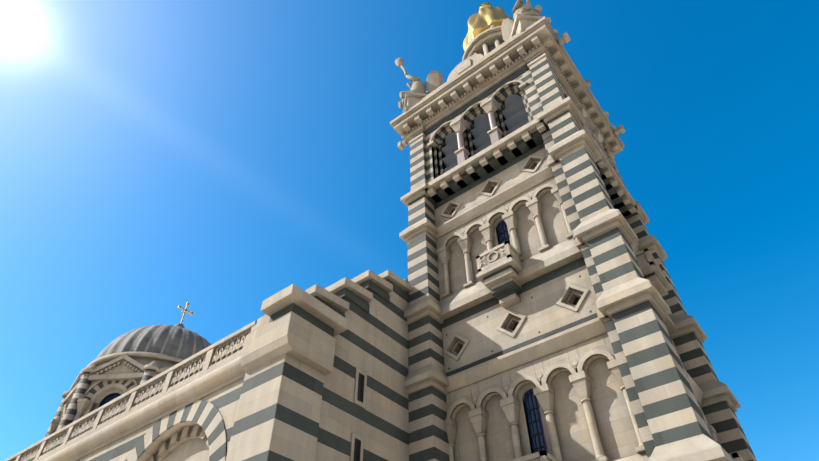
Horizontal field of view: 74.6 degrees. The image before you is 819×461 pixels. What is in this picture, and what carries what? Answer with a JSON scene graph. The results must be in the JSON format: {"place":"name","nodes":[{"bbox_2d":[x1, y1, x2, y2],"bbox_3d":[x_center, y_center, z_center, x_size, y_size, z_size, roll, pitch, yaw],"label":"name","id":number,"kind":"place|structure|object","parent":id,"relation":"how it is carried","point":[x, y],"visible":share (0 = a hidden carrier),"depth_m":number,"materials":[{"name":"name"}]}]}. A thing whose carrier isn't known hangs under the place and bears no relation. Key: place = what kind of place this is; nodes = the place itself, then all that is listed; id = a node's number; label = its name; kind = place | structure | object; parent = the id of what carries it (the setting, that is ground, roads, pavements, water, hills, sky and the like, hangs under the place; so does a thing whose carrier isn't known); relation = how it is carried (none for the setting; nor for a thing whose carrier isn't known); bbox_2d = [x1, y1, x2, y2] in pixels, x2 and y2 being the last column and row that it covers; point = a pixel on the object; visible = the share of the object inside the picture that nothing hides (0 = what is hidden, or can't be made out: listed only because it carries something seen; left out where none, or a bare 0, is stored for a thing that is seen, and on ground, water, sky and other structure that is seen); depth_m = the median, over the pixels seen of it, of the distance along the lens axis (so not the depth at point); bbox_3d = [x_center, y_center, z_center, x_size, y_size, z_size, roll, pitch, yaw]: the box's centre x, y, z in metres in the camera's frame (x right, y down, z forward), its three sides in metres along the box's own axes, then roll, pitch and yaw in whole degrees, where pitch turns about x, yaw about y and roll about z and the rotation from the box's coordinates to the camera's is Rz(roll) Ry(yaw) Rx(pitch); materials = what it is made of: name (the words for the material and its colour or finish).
{"place":"outdoors","nodes":[
{"label":"outdoors","id":0,"kind":"place"},
{"bbox_2d":[4,270,410,460],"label":"church nave","id":1,"kind":"structure","parent":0,"point":[315,372],"depth_m":17.16,"materials":[{"name":"stone"}]},
{"bbox_2d":[44,302,211,437],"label":"dome","id":2,"kind":"structure","parent":1,"relation":"on","point":[123,363],"depth_m":38.88,"materials":[{"name":"stone"}]},
{"bbox_2d":[0,0,818,460],"label":"sky","id":3,"kind":"structure","parent":0,"point":[217,157],"materials":[{"name":"blue"}]},
{"bbox_2d":[397,25,625,149],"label":"tower terrace","id":4,"kind":"structure","parent":0,"point":[483,44],"depth_m":35.72,"materials":[{"name":"beige stone"}]},
{"bbox_2d":[390,16,756,460],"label":"tower","id":5,"kind":"structure","parent":0,"point":[547,317],"depth_m":20.04,"materials":[{"name":"beige stone"}]},
{"bbox_2d":[395,57,443,112],"bbox_3d":[0.580,-8.866,34.486,3.151,7.336,1.984,4,-45,-5],"label":"angel statue","id":6,"kind":"object","parent":5,"relation":"on","point":[415,94],"visible":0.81,"depth_m":34.13,"materials":[{"name":"stone"}]},
{"bbox_2d":[463,2,513,51],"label":"statue","id":7,"kind":"object","parent":5,"relation":"on","point":[486,16],"visible":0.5,"depth_m":40.57,"materials":[{"name":"gold metal"}]},
{"bbox_2d":[501,0,557,40],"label":"statue","id":8,"kind":"object","parent":5,"relation":"on","point":[525,16],"visible":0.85,"depth_m":29.53,"materials":[{"name":"stone"}]},
{"bbox_2d":[584,80,616,129],"bbox_3d":[11.348,-8.035,35.492,3.151,7.336,1.984,4,-45,-5],"label":"angel","id":9,"kind":"object","parent":5,"relation":"on","point":[588,82],"depth_m":37.79,"materials":[{"name":"stone"}]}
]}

